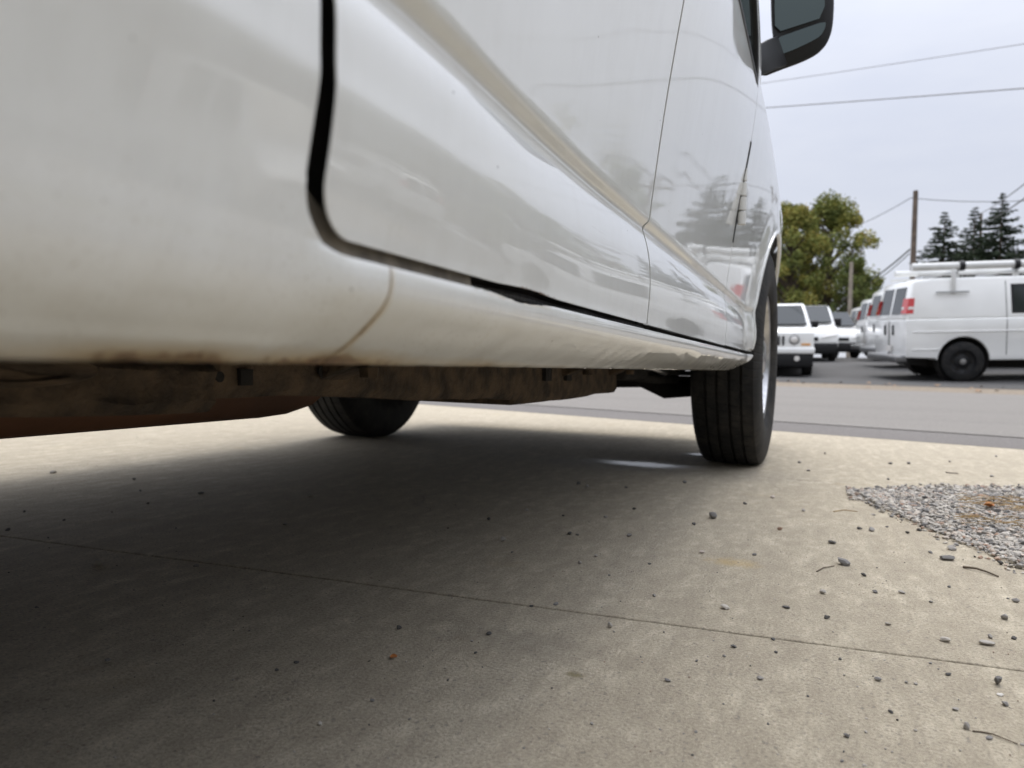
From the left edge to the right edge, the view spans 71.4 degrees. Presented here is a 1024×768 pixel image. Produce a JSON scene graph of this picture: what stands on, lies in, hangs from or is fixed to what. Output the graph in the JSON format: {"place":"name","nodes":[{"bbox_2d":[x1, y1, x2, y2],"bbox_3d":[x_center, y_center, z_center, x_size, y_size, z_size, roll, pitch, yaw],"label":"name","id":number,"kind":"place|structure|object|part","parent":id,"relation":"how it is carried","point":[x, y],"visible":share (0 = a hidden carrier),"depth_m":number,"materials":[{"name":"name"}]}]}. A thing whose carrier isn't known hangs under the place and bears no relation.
{"place":"outdoors","nodes":[
{"label":"outdoors","id":0,"kind":"place"},
{"bbox_2d":[0,404,1023,671],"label":"concrete slab","id":1,"kind":"structure","parent":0,"point":[464,472],"depth_m":1.56,"materials":[{"name":"grey concrete"}]},
{"bbox_2d":[0,0,833,464],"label":"cargo van","id":2,"kind":"object","parent":1,"relation":"on","point":[370,218],"visible":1,"depth_m":0.41,"materials":[{"name":"paint"}]},
{"bbox_3d":[0.045,-0.840,0.593,0.144,1.537,0.650,2,2,23],"label":"side door","id":3,"kind":"part","parent":2,"relation":"part of","materials":[{"name":"paint"}]},
{"bbox_3d":[0.357,-0.373,1.262,0.070,0.582,0.798,2,2,23],"label":"front door","id":4,"kind":"part","parent":2,"relation":"part of","materials":[{"name":"paint"}]},
{"bbox_3d":[0.369,-1.058,1.263,0.078,0.792,0.734,2,2,23],"label":"door window","id":5,"kind":"part","parent":2,"relation":"part of","materials":[{"name":"black glass"}]},
{"bbox_3d":[0.432,-1.079,1.392,0.031,0.824,0.500,2,2,34],"label":"window frame","id":6,"kind":"part","parent":2,"relation":"part of","materials":[{"name":"black plastic"}]},
{"bbox_2d":[1,461,1018,767],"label":"grit","id":7,"kind":"object","parent":1,"relation":"on","point":[559,629],"visible":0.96,"depth_m":0.85,"materials":[{"name":"stone"}]},
{"bbox_2d":[578,458,709,470],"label":"puddle","id":8,"kind":"object","parent":1,"relation":"on","point":[652,465],"visible":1,"depth_m":2.46,"materials":[{"name":"liquid"}]},
{"bbox_2d":[681,453,701,455],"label":"puddle","id":9,"kind":"object","parent":1,"relation":"on","point":[694,454],"visible":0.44,"depth_m":2.79,"materials":[{"name":"liquid"}]},
{"bbox_2d":[709,512,716,518],"bbox_3d":[0.455,0.297,1.612,0.016,0.016,0.018,1,2,2],"label":"pebble","id":10,"kind":"object","parent":1,"relation":"on","point":[712,515],"visible":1,"depth_m":1.60,"materials":[{"name":"stone"}]},
{"bbox_2d":[721,604,729,608],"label":"pebble","id":11,"kind":"object","parent":1,"relation":"on","point":[724,606],"visible":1,"depth_m":1.00,"materials":[{"name":"stone"}]},
{"bbox_2d":[838,557,850,565],"bbox_3d":[0.582,0.311,1.247,0.022,0.012,0.016,3,2,41],"label":"pebble","id":12,"kind":"object","parent":1,"relation":"on","point":[844,562],"visible":1,"depth_m":1.24,"materials":[{"name":"stone"}]},
{"bbox_2d":[940,637,950,641],"bbox_3d":[0.547,0.323,0.900,0.012,0.006,0.009,2,2,21],"label":"pebble","id":13,"kind":"object","parent":1,"relation":"on","point":[945,639],"visible":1,"depth_m":0.90,"materials":[{"name":"stone"}]},
{"bbox_2d":[939,555,954,560],"bbox_3d":[0.793,0.316,1.299,0.024,0.010,0.021,1,2,6],"label":"pebble","id":14,"kind":"object","parent":1,"relation":"on","point":[947,557],"visible":1,"depth_m":1.29,"materials":[{"name":"stone"}]},
{"bbox_2d":[947,545,956,549],"bbox_3d":[0.848,0.315,1.372,0.017,0.010,0.019,2,2,23],"label":"pebble","id":15,"kind":"object","parent":1,"relation":"on","point":[950,547],"visible":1,"depth_m":1.37,"materials":[{"name":"stone"}]},
{"bbox_2d":[963,566,998,576],"bbox_3d":[0.804,0.319,1.219,0.009,0.007,0.060,1,2,-25],"label":"twig","id":16,"kind":"object","parent":1,"relation":"on","point":[969,567],"visible":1,"depth_m":1.22,"materials":[{"name":"wood"}]},
{"bbox_2d":[979,639,994,645],"bbox_3d":[0.595,0.324,0.892,0.019,0.006,0.012,1,2,6],"label":"pebble","id":17,"kind":"object","parent":1,"relation":"on","point":[986,642],"visible":1,"depth_m":0.89,"materials":[{"name":"stone"}]},
{"bbox_2d":[1000,614,1007,619],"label":"pebble","id":18,"kind":"object","parent":1,"relation":"on","point":[1004,616],"visible":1,"depth_m":0.98,"materials":[{"name":"stone"}]},
{"bbox_2d":[0,537,1023,767],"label":"concrete slab","id":19,"kind":"structure","parent":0,"point":[60,677],"depth_m":0.75,"materials":[{"name":"grey concrete"}]},
{"bbox_2d":[845,483,1023,573],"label":"gravel","id":20,"kind":"structure","parent":19,"relation":"on","point":[914,504],"depth_m":1.71,"materials":[{"name":"grey gravel"}]},
{"bbox_2d":[955,493,1023,526],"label":"dry grass","id":21,"kind":"structure","parent":20,"relation":"on","point":[1018,507],"depth_m":1.74,"materials":[{"name":"brown plant"}]},
{"bbox_2d":[984,502,994,505],"bbox_3d":[1.173,0.296,1.751,0.022,0.010,0.031,2,2,36],"label":"fallen leaf","id":22,"kind":"object","parent":20,"relation":"on","point":[987,504],"visible":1,"depth_m":1.75,"materials":[{"name":"orange plant"}]},
{"bbox_2d":[963,722,969,729],"bbox_3d":[0.433,0.326,0.679,0.006,0.007,0.006,1,2,-8],"label":"pebble","id":23,"kind":"object","parent":19,"relation":"on","point":[966,725],"visible":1,"depth_m":0.68,"materials":[{"name":"stone"}]},
{"bbox_2d":[972,730,1017,743],"bbox_3d":[0.451,0.328,0.664,0.035,0.003,0.006,2,2,38],"label":"twig","id":24,"kind":"object","parent":19,"relation":"on","point":[993,734],"visible":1,"depth_m":0.67,"materials":[{"name":"wood"}]},
{"bbox_2d":[994,676,1001,684],"bbox_3d":[0.530,0.324,0.777,0.011,0.010,0.008,0,2,-42],"label":"pebble","id":25,"kind":"object","parent":19,"relation":"on","point":[997,679],"visible":1,"depth_m":0.78,"materials":[{"name":"stone"}]},
{"bbox_2d":[419,401,1023,448],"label":"road edge","id":26,"kind":"object","parent":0,"point":[974,440],"visible":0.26,"depth_m":4.19,"materials":[{"name":"concrete"}]},
{"bbox_2d":[423,382,1023,449],"bbox_3d":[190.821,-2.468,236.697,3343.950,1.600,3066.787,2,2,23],"label":"ground","id":27,"kind":"structure","parent":0,"point":[804,423],"depth_m":4.78,"materials":[{"name":"grey asphalt"}]},
{"bbox_2d":[777,242,787,300],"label":"broadleaf tree","id":28,"kind":"object","parent":27,"relation":"on","point":[786,249],"visible":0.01,"depth_m":42.65,"materials":[{"name":"green plant"}]},
{"bbox_2d":[777,200,832,305],"bbox_3d":[14.748,-5.597,37.921,4.186,8.459,4.566,2,2,23],"label":"broadleaf tree","id":29,"kind":"object","parent":27,"relation":"on","point":[813,244],"visible":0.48,"depth_m":36.90,"materials":[{"name":"green plant"}]},
{"bbox_2d":[778,189,885,311],"bbox_3d":[18.229,-6.263,40.845,6.346,9.688,5.925,2,2,23],"label":"broadleaf tree","id":30,"kind":"object","parent":27,"relation":"on","point":[835,214],"visible":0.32,"depth_m":39.71,"materials":[{"name":"green plant"}]},
{"bbox_2d":[828,256,881,311],"bbox_3d":[17.194,-3.857,35.926,2.794,5.196,3.177,2,2,23],"label":"broadleaf tree","id":31,"kind":"object","parent":27,"relation":"on","point":[859,291],"visible":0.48,"depth_m":35.60,"materials":[{"name":"green plant"}]},
{"bbox_2d":[904,212,975,281],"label":"conifer","id":32,"kind":"object","parent":27,"relation":"on","point":[941,252],"visible":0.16,"depth_m":43.57,"materials":[{"name":"green plant"}]},
{"bbox_2d":[949,207,1019,275],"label":"conifer","id":33,"kind":"object","parent":27,"relation":"on","point":[977,227],"visible":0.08,"depth_m":47.68,"materials":[{"name":"green plant"}]},
{"bbox_2d":[959,193,1023,276],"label":"conifer","id":34,"kind":"object","parent":27,"relation":"on","point":[997,252],"visible":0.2,"depth_m":42.64,"materials":[{"name":"green plant"}]},
{"bbox_2d":[526,386,1023,437],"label":"road","id":35,"kind":"structure","parent":0,"point":[981,414],"depth_m":6.08,"materials":[{"name":"grey asphalt"}]},
{"bbox_2d":[685,357,1023,389],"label":"parking lot","id":36,"kind":"structure","parent":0,"point":[838,370],"depth_m":15.05,"materials":[{"name":"grey asphalt"}]},
{"bbox_2d":[777,301,818,374],"bbox_3d":[6.310,-1.124,17.357,2.040,1.720,4.429,1,3,20],"label":"boxy suv","id":37,"kind":"object","parent":36,"relation":"on","point":[796,326],"visible":0.52,"depth_m":15.25,"materials":[{"name":"white paint"}]},
{"bbox_2d":[805,305,840,360],"bbox_3d":[9.577,-1.690,23.475,2.140,1.770,4.450,1,4,19],"label":"van","id":38,"kind":"object","parent":36,"relation":"on","point":[826,337],"visible":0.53,"depth_m":21.57,"materials":[{"name":"white paint"}]},
{"bbox_2d":[832,312,859,357],"bbox_3d":[12.048,-1.898,27.581,2.140,1.770,4.450,1,3,9],"label":"van","id":39,"kind":"object","parent":36,"relation":"on","point":[846,328],"visible":0.25,"depth_m":25.69,"materials":[{"name":"white paint"}]},
{"bbox_2d":[846,262,852,357],"bbox_3d":[15.143,-3.270,31.915,0.200,4.380,0.200,2,2,23],"label":"utility pole","id":40,"kind":"object","parent":36,"relation":"on","point":[850,291],"visible":0.5,"depth_m":31.83,"materials":[{"name":"brown wood"}]},
{"bbox_2d":[850,307,867,355],"bbox_3d":[15.633,-1.894,26.362,5.880,1.975,2.400,1,3,11],"label":"parked van","id":41,"kind":"object","parent":36,"relation":"on","point":[854,313],"depth_m":27.11,"materials":[{"name":"white paint"}]},
{"bbox_3d":[13.062,-2.531,27.254,0.121,0.520,0.660,1,3,11],"label":"rear window","id":42,"kind":"part","parent":41,"relation":"part of","materials":[{"name":"grey glass"}]},
{"bbox_2d":[850,299,871,348],"bbox_3d":[13.756,-1.679,21.750,5.880,1.975,2.400,0,4,11],"label":"parked van","id":43,"kind":"object","parent":36,"relation":"on","point":[862,316],"visible":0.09,"depth_m":22.63,"materials":[{"name":"white paint"}]},
{"bbox_3d":[11.178,-2.298,22.635,0.121,0.520,0.660,0,4,11],"label":"rear window","id":44,"kind":"part","parent":43,"relation":"part of","materials":[{"name":"grey glass"}]},
{"bbox_2d":[858,290,877,352],"bbox_3d":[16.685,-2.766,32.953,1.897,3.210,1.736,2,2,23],"label":"van","id":45,"kind":"object","parent":36,"relation":"on","point":[870,295],"visible":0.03,"depth_m":32.79,"materials":[{"name":"white paint"}]},
{"bbox_2d":[859,291,904,364],"bbox_3d":[11.899,-1.389,17.347,5.880,1.975,2.400,0,4,12],"label":"parked van","id":46,"kind":"object","parent":36,"relation":"on","point":[870,324],"visible":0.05,"depth_m":18.39,"materials":[{"name":"white paint"}]},
{"bbox_3d":[9.316,-1.997,18.227,0.121,0.520,0.660,0,4,12],"label":"rear window","id":47,"kind":"part","parent":46,"relation":"part of","materials":[{"name":"grey glass"}]},
{"bbox_2d":[909,190,917,278],"bbox_3d":[16.808,-4.532,29.880,0.250,7.104,0.250,2,2,23],"label":"utility pole","id":48,"kind":"object","parent":36,"relation":"on","point":[914,230],"visible":0.55,"depth_m":29.76,"materials":[{"name":"brown wood"}]},
{"bbox_2d":[826,198,909,236],"bbox_3d":[17.128,-8.092,36.006,0.028,0.531,12.027,1,2,3],"label":"cable","id":49,"kind":"object","parent":48,"relation":"hanging from","point":[870,219],"visible":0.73,"depth_m":33.69,"materials":[{"name":"grey plastic"}]},
{"bbox_2d":[861,249,909,285],"bbox_3d":[18.487,-5.494,37.501,0.061,0.730,15.395,2,2,13],"label":"cable","id":50,"kind":"object","parent":48,"relation":"attached to","point":[908,250],"visible":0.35,"depth_m":32.29,"materials":[{"name":"grey plastic"}]},
{"bbox_2d":[871,253,909,284],"bbox_3d":[18.488,-5.258,37.500,0.035,0.835,15.389,2,2,13],"label":"cable","id":51,"kind":"object","parent":48,"relation":"attached to","point":[891,269],"visible":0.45,"depth_m":32.40,"materials":[{"name":"grey plastic"}]},
{"bbox_2d":[912,198,1023,201],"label":"cable","id":52,"kind":"object","parent":48,"relation":"attached to","point":[969,201],"visible":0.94,"depth_m":30.41,"materials":[{"name":"grey plastic"}]},
{"bbox_2d":[867,259,1023,381],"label":"parked van","id":53,"kind":"object","parent":36,"relation":"on","point":[955,327],"visible":1,"depth_m":13.33,"materials":[{"name":"white paint"}]},
{"bbox_3d":[7.768,-1.681,14.727,0.121,0.520,0.660,0,4,12],"label":"rear window","id":54,"kind":"part","parent":53,"relation":"part of","materials":[{"name":"grey glass"}]},
{"bbox_3d":[7.613,-1.620,13.966,0.121,0.520,0.660,0,4,12],"label":"rear window","id":55,"kind":"part","parent":53,"relation":"part of","materials":[{"name":"grey glass"}]},
{"bbox_3d":[9.775,-1.579,12.998,1.207,0.584,0.088,2,2,11],"label":"window","id":56,"kind":"part","parent":53,"relation":"part of","materials":[{"name":"black plastic"}]},
{"bbox_3d":[9.775,-1.579,12.995,1.124,0.500,0.080,2,2,11],"label":"window","id":57,"kind":"part","parent":53,"relation":"part of","materials":[{"name":"black glass"}]},
{"bbox_2d":[759,0,1023,357],"label":"sky","id":58,"kind":"structure","parent":0,"point":[968,146],"materials":[{"name":"white"}]},
{"bbox_2d":[776,382,1023,394],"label":"verge","id":59,"kind":"structure","parent":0,"point":[919,388],"depth_m":10.86,"materials":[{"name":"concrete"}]},
{"bbox_2d":[776,380,1002,391],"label":"leaf litter","id":60,"kind":"object","parent":59,"relation":"on","point":[899,385],"visible":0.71,"depth_m":11.23,"materials":[{"name":"brown plant"}]},
{"bbox_3d":[1.272,-4.949,24.306,0.280,8.546,0.280,2,2,23],"label":"utility pole","id":61,"kind":"object","parent":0,"visible":0},
{"bbox_2d":[761,44,1022,83],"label":"cable","id":62,"kind":"object","parent":61,"relation":"attached to","point":[900,62],"visible":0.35,"depth_m":16.26,"materials":[{"name":"grey plastic"}]},
{"bbox_2d":[766,88,1023,107],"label":"cable","id":63,"kind":"object","parent":61,"relation":"attached to","point":[900,97],"visible":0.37,"depth_m":14.25,"materials":[{"name":"grey plastic"}]},
{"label":"utility pole","id":64,"kind":"object","parent":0,"visible":0},
{"bbox_2d":[980,198,1023,225],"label":"cable","id":65,"kind":"object","parent":64,"relation":"attached to","point":[1006,210],"visible":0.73,"depth_m":32.34,"materials":[{"name":"grey plastic"}]},
{"bbox_2d":[980,184,1023,213],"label":"cable","id":66,"kind":"object","parent":64,"relation":"attached to","point":[1005,198],"visible":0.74,"depth_m":32.40,"materials":[{"name":"grey plastic"}]}
]}

